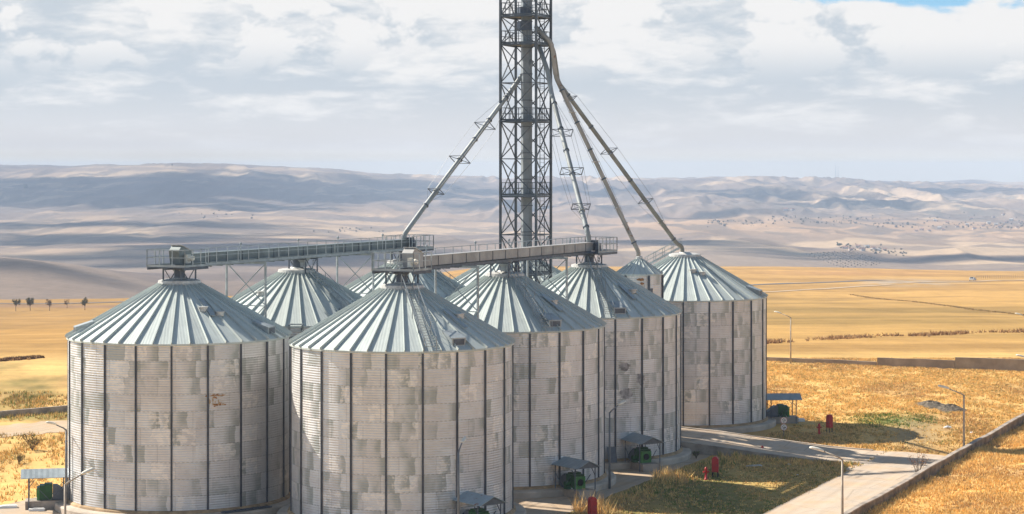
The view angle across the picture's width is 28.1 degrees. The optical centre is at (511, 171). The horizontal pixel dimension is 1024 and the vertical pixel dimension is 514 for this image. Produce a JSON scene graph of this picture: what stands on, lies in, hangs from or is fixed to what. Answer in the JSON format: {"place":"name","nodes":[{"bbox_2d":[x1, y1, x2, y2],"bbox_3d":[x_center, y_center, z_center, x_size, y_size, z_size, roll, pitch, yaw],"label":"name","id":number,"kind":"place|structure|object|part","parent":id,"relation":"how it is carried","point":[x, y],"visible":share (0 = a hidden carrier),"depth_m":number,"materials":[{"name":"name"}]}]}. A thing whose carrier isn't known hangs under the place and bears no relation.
{"place":"outdoors","nodes":[
{"label":"outdoors","id":0,"kind":"place"},
{"bbox_2d":[0,504,17,507],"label":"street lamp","id":1,"kind":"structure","parent":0,"point":[9,506],"depth_m":145.24,"materials":[{"name":"grey metal"}]},
{"bbox_2d":[0,389,66,503],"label":"grass","id":2,"kind":"structure","parent":0,"point":[42,399],"depth_m":182.77,"materials":[{"name":"plant"}]},
{"bbox_2d":[0,420,66,437],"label":"dirt path","id":3,"kind":"structure","parent":0,"point":[42,427],"depth_m":190.19,"materials":[{"name":"beige soil"}]},
{"bbox_2d":[0,301,123,303],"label":"field road","id":4,"kind":"structure","parent":0,"point":[57,303],"depth_m":644.66,"materials":[{"name":"beige soil"}]},
{"bbox_2d":[0,163,1023,513],"bbox_3d":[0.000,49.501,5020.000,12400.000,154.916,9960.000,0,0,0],"label":"ground","id":5,"kind":"structure","parent":0,"point":[80,233],"depth_m":2667.71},
{"bbox_2d":[12,298,20,305],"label":"young tree","id":6,"kind":"object","parent":5,"relation":"on","point":[16,301],"visible":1,"depth_m":580.75,"materials":[{"name":"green plant"}]},
{"bbox_2d":[15,454,26,461],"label":"bush","id":7,"kind":"object","parent":5,"relation":"on","point":[19,458],"visible":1,"depth_m":167.24,"materials":[{"name":"brown plant"}]},
{"bbox_2d":[0,355,44,361],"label":"row of dry reeds","id":8,"kind":"object","parent":5,"relation":"on","point":[19,357],"visible":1,"depth_m":267.13,"materials":[{"name":"brown plant"}]},
{"bbox_2d":[25,297,33,310],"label":"young tree","id":9,"kind":"object","parent":5,"relation":"on","point":[29,301],"visible":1,"depth_m":585.96,"materials":[{"name":"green plant"}]},
{"bbox_2d":[18,431,44,450],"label":"bush","id":10,"kind":"object","parent":5,"relation":"on","point":[29,441],"visible":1,"depth_m":175.26,"materials":[{"name":"brown plant"}]},
{"bbox_2d":[0,405,66,416],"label":"boundary wall","id":11,"kind":"structure","parent":5,"relation":"on","point":[40,410],"depth_m":201.56,"materials":[{"name":"concrete"}]},
{"bbox_2d":[45,299,51,310],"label":"young tree","id":12,"kind":"object","parent":5,"relation":"on","point":[49,302],"visible":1,"depth_m":584.93,"materials":[{"name":"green plant"}]},
{"bbox_2d":[64,468,94,513],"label":"street lamp","id":13,"kind":"object","parent":5,"relation":"on","point":[87,471],"visible":1,"depth_m":118.16,"materials":[{"name":"metal"}]},
{"bbox_2d":[80,297,87,305],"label":"young tree","id":14,"kind":"object","parent":5,"relation":"on","point":[84,302],"visible":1,"depth_m":587.21,"materials":[{"name":"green plant"}]},
{"bbox_2d":[0,454,710,513],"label":"concrete apron","id":15,"kind":"object","parent":5,"relation":"on","point":[627,479],"visible":0.19,"depth_m":149.07,"materials":[{"name":"grey concrete"}]},
{"bbox_2d":[29,508,44,510],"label":"concrete slab","id":16,"kind":"object","parent":15,"relation":"on","point":[36,509],"depth_m":143.96,"materials":[{"name":"white paint"}]},
{"bbox_2d":[21,468,68,509],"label":"fan shelter","id":17,"kind":"object","parent":15,"relation":"on","point":[29,474],"visible":0.94,"depth_m":144.81,"materials":[{"name":"metal"}]},
{"bbox_2d":[25,482,67,509],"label":"aeration fan","id":18,"kind":"object","parent":15,"relation":"on","point":[49,490],"visible":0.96,"depth_m":144.98},
{"bbox_2d":[46,421,67,503],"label":"street lamp","id":19,"kind":"object","parent":15,"relation":"on","point":[50,422],"visible":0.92,"depth_m":143.93,"materials":[{"name":"grey metal"}]},
{"bbox_2d":[55,268,291,513],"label":"grain silo","id":20,"kind":"object","parent":15,"relation":"on","point":[178,395],"visible":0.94,"depth_m":141.05,"materials":[{"name":"metal"}]},
{"bbox_2d":[221,505,271,513],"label":"loose ladder","id":21,"kind":"object","parent":20,"relation":"on","point":[245,509],"visible":1,"depth_m":141.16,"materials":[{"name":"metal"}]},
{"bbox_2d":[146,234,433,317],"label":"roof conveyor","id":22,"kind":"object","parent":20,"relation":"on","point":[182,256],"visible":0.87,"depth_m":158.10,"materials":[{"name":"metal"}]},
{"bbox_2d":[231,260,361,336],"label":"grain silo","id":23,"kind":"object","parent":15,"relation":"on","point":[297,294],"visible":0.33,"depth_m":160.03,"materials":[{"name":"metal"}]},
{"bbox_2d":[288,324,303,338],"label":"eave platform","id":24,"kind":"structure","parent":23,"relation":"attached to","point":[295,330],"depth_m":154.49,"materials":[{"name":"metal"}]},
{"bbox_2d":[277,272,525,513],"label":"grain silo","id":25,"kind":"object","parent":15,"relation":"on","point":[399,390],"visible":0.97,"depth_m":135.24,"materials":[{"name":"metal"}]},
{"bbox_2d":[344,252,464,297],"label":"grain silo","id":26,"kind":"object","parent":15,"relation":"on","point":[445,288],"visible":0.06,"depth_m":177.07,"materials":[{"name":"metal"}]},
{"bbox_2d":[457,436,466,513],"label":"street lamp","id":27,"kind":"object","parent":15,"relation":"on","point":[463,439],"visible":1,"depth_m":130.55,"materials":[{"name":"grey metal"}]},
{"bbox_2d":[463,508,489,513],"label":"aeration fan","id":28,"kind":"object","parent":15,"relation":"on","point":[480,511],"visible":0.88,"depth_m":134.16},
{"bbox_2d":[452,491,507,513],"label":"fan shelter","id":29,"kind":"object","parent":15,"relation":"on","point":[478,500],"visible":0.98,"depth_m":133.49,"materials":[{"name":"metal"}]},
{"bbox_2d":[453,260,561,285],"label":"grain silo","id":30,"kind":"object","parent":15,"relation":"on","point":[483,270],"visible":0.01,"depth_m":197.28,"materials":[{"name":"metal"}]},
{"bbox_2d":[517,0,532,278],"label":"bucket elevator","id":31,"kind":"object","parent":15,"relation":"on","point":[526,100],"visible":0.53,"depth_m":186.49,"materials":[{"name":"metal"}]},
{"bbox_2d":[499,0,551,283],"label":"lattice tower","id":32,"kind":"structure","parent":15,"relation":"on","point":[514,15],"depth_m":186.07,"materials":[{"name":"metal"}]},
{"bbox_2d":[402,59,533,238],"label":"grain spout","id":33,"kind":"object","parent":32,"relation":"attached to","point":[436,190],"visible":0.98,"depth_m":183.34,"materials":[{"name":"metal"}]},
{"bbox_2d":[538,45,590,241],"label":"grain spout","id":34,"kind":"object","parent":32,"relation":"attached to","point":[570,167],"visible":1,"depth_m":178.73,"materials":[{"name":"metal"}]},
{"bbox_2d":[534,26,640,255],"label":"grain spout","id":35,"kind":"object","parent":32,"relation":"attached to","point":[591,152],"visible":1,"depth_m":184.02,"materials":[{"name":"metal"}]},
{"bbox_2d":[537,31,683,251],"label":"grain spout","id":36,"kind":"object","parent":32,"relation":"attached to","point":[660,222],"visible":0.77,"depth_m":190.81,"materials":[{"name":"grey metal"}]},
{"bbox_2d":[444,263,615,498],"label":"grain silo","id":37,"kind":"object","parent":15,"relation":"on","point":[559,378],"visible":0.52,"depth_m":152.08,"materials":[{"name":"metal"}]},
{"bbox_2d":[371,236,616,317],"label":"roof conveyor","id":38,"kind":"object","parent":37,"relation":"on","point":[416,261],"visible":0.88,"depth_m":153.62,"materials":[{"name":"metal"}]},
{"bbox_2d":[551,456,600,496],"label":"fan shelter","id":39,"kind":"object","parent":15,"relation":"on","point":[571,463],"visible":0.99,"depth_m":149.97,"materials":[{"name":"metal"}]},
{"bbox_2d":[558,471,594,498],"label":"aeration fan","id":40,"kind":"object","parent":15,"relation":"on","point":[569,489],"visible":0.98,"depth_m":150.10},
{"bbox_2d":[541,254,691,469],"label":"grain silo","id":41,"kind":"object","parent":15,"relation":"on","point":[643,352],"visible":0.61,"depth_m":166.91,"materials":[{"name":"metal"}]},
{"bbox_2d":[607,447,616,462],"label":"electrical cabinet","id":42,"kind":"object","parent":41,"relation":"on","point":[613,455],"visible":0.83,"depth_m":164.35,"materials":[{"name":"grey metal"}]},
{"bbox_2d":[608,400,625,488],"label":"street lamp","id":43,"kind":"object","parent":15,"relation":"on","point":[609,458],"visible":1,"depth_m":154.14,"materials":[{"name":"grey metal"}]},
{"bbox_2d":[620,432,664,471],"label":"fan shelter","id":44,"kind":"object","parent":15,"relation":"on","point":[637,438],"visible":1,"depth_m":163.58,"materials":[{"name":"metal"}]},
{"bbox_2d":[626,447,659,471],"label":"aeration fan","id":45,"kind":"object","parent":15,"relation":"on","point":[647,464],"visible":0.98,"depth_m":163.73},
{"bbox_2d":[693,449,699,458],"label":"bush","id":46,"kind":"object","parent":15,"relation":"on","point":[695,454],"visible":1,"depth_m":170.36,"materials":[{"name":"green plant"}]},
{"bbox_2d":[653,252,775,432],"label":"grain silo","id":47,"kind":"object","parent":15,"relation":"on","point":[724,350],"visible":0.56,"depth_m":187.79,"materials":[{"name":"metal"}]},
{"bbox_2d":[646,238,681,263],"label":"roof stair","id":48,"kind":"object","parent":47,"relation":"on","point":[664,255],"visible":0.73,"depth_m":197.65,"materials":[{"name":"metal"}]},
{"bbox_2d":[568,490,615,513],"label":"dry reeds","id":49,"kind":"object","parent":5,"relation":"on","point":[575,506],"visible":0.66,"depth_m":143.26,"materials":[{"name":"beige plant"}]},
{"bbox_2d":[588,496,596,513],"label":"hose cabinet","id":50,"kind":"object","parent":5,"relation":"on","point":[592,505],"visible":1,"depth_m":140.11,"materials":[{"name":"red metal"}]},
{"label":"door","id":51,"kind":"part","parent":50,"relation":"part of","materials":[{"name":"red paint"}]},
{"bbox_2d":[203,207,1023,267],"bbox_3d":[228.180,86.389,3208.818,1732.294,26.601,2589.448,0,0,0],"label":"scrub","id":52,"kind":"object","parent":5,"relation":"on","point":[907,223],"visible":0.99,"depth_m":3590.36,"materials":[{"name":"green plant"}]},
{"bbox_2d":[616,256,663,298],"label":"hopper silo","id":53,"kind":"object","parent":5,"relation":"on","point":[640,271],"visible":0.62,"depth_m":181.61,"materials":[{"name":"metal"}]},
{"bbox_2d":[649,464,693,483],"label":"dry reeds","id":54,"kind":"object","parent":5,"relation":"on","point":[655,475],"visible":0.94,"depth_m":158.91,"materials":[{"name":"beige plant"}]},
{"bbox_2d":[703,467,708,479],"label":"fire hydrant","id":55,"kind":"object","parent":5,"relation":"on","point":[705,469],"visible":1,"depth_m":158.65,"materials":[{"name":"red metal"}]},
{"bbox_2d":[712,456,718,477],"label":"hose cabinet","id":56,"kind":"object","parent":5,"relation":"on","point":[715,463],"visible":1,"depth_m":159.86,"materials":[{"name":"red metal"}]},
{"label":"door","id":57,"kind":"part","parent":56,"relation":"part of","materials":[{"name":"red paint"}]},
{"bbox_2d":[681,441,840,462],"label":"retaining wall","id":58,"kind":"structure","parent":5,"relation":"on","point":[704,449],"depth_m":172.11,"materials":[{"name":"concrete"}]},
{"bbox_2d":[681,427,872,450],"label":"retaining wall","id":59,"kind":"structure","parent":5,"relation":"on","point":[778,439],"depth_m":178.65,"materials":[{"name":"concrete"}]},
{"bbox_2d":[767,404,797,423],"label":"aeration fan","id":60,"kind":"object","parent":5,"relation":"on","point":[782,409],"visible":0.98,"depth_m":194.44},
{"bbox_2d":[774,311,790,363],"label":"street lamp","id":61,"kind":"object","parent":5,"relation":"on","point":[790,333],"visible":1,"depth_m":254.93,"materials":[{"name":"metal"}]},
{"bbox_2d":[781,417,786,435],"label":"road sign","id":62,"kind":"object","parent":5,"relation":"on","point":[783,425],"visible":1,"depth_m":184.47,"materials":[{"name":"metal"}]},
{"bbox_2d":[767,393,801,423],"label":"fan shelter","id":63,"kind":"object","parent":5,"relation":"on","point":[784,396],"visible":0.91,"depth_m":194.34,"materials":[{"name":"metal"}]},
{"bbox_2d":[767,357,876,365],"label":"boundary wall","id":64,"kind":"structure","parent":5,"relation":"on","point":[804,360],"depth_m":255.06,"materials":[{"name":"grey concrete"}]},
{"bbox_2d":[809,446,843,513],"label":"street lamp","id":65,"kind":"object","parent":5,"relation":"on","point":[842,487],"visible":1,"depth_m":129.86,"materials":[{"name":"metal"}]},
{"bbox_2d":[826,414,832,431],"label":"hose cabinet","id":66,"kind":"object","parent":5,"relation":"on","point":[829,421],"visible":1,"depth_m":187.59,"materials":[{"name":"red metal"}]},
{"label":"door","id":67,"kind":"part","parent":66,"relation":"part of","materials":[{"name":"red paint"}]},
{"bbox_2d":[767,328,1023,343],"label":"field margin reeds","id":68,"kind":"object","parent":5,"relation":"on","point":[853,336],"visible":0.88,"depth_m":325.20,"materials":[{"name":"brown plant"}]},
{"bbox_2d":[877,357,954,368],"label":"boundary wall","id":69,"kind":"structure","parent":5,"relation":"on","point":[926,363],"depth_m":249.83,"materials":[{"name":"grey concrete"}]},
{"bbox_2d":[917,400,943,408],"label":"gravel heap","id":70,"kind":"object","parent":5,"relation":"on","point":[930,404],"visible":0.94,"depth_m":207.90,"materials":[{"name":"grey gravel"}]},
{"bbox_2d":[844,413,1023,513],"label":"boundary wall","id":71,"kind":"structure","parent":5,"relation":"on","point":[932,469],"depth_m":152.03,"materials":[{"name":"concrete"}]},
{"bbox_2d":[849,294,1023,314],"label":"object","id":72,"kind":"object","parent":5,"relation":"on","point":[937,304],"visible":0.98,"depth_m":521.44,"materials":[{"name":"brown plant"}]},
{"bbox_2d":[937,404,965,412],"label":"gravel heap","id":73,"kind":"object","parent":5,"relation":"on","point":[949,407],"visible":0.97,"depth_m":204.06,"materials":[{"name":"grey gravel"}]},
{"bbox_2d":[938,385,964,445],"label":"street lamp","id":74,"kind":"object","parent":5,"relation":"on","point":[942,386],"visible":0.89,"depth_m":165.35,"materials":[{"name":"metal"}]},
{"bbox_2d":[955,357,1023,370],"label":"boundary wall","id":75,"kind":"structure","parent":5,"relation":"on","point":[988,363],"depth_m":246.29,"materials":[{"name":"grey concrete"}]},
{"bbox_2d":[0,0,1023,181],"label":"sky","id":76,"kind":"structure","parent":0,"point":[882,90],"materials":[{"name":"white"}]},
{"bbox_2d":[681,428,870,461],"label":"ramp road","id":77,"kind":"structure","parent":0,"point":[755,444],"depth_m":174.98,"materials":[{"name":"concrete"}]},
{"bbox_2d":[564,356,1023,513],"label":"yard grass","id":78,"kind":"structure","parent":0,"point":[803,374],"depth_m":201.75,"materials":[{"name":"plant"}]},
{"bbox_2d":[751,280,881,284],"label":"country road","id":79,"kind":"structure","parent":0,"point":[819,282],"depth_m":780.13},
{"bbox_2d":[766,284,894,291],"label":"country road","id":80,"kind":"structure","parent":0,"point":[830,288],"depth_m":695.87,"materials":[{"name":"grey asphalt"}]},
{"bbox_2d":[764,450,943,513],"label":"road","id":81,"kind":"structure","parent":0,"point":[871,478],"depth_m":156.68,"materials":[{"name":"concrete"}]},
{"bbox_2d":[909,451,927,471],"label":"dry shrub","id":82,"kind":"object","parent":81,"relation":"on","point":[918,466],"visible":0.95,"depth_m":159.82,"materials":[{"name":"brown plant"}]},
{"bbox_2d":[862,421,1023,513],"bbox_3d":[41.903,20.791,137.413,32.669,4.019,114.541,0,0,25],"label":"hillside grass","id":83,"kind":"structure","parent":0,"point":[973,465],"depth_m":145.78,"materials":[{"name":"yellow plant"}]},
{"bbox_2d":[895,280,999,282],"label":"country road","id":84,"kind":"structure","parent":0,"point":[948,281],"depth_m":800.59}
]}

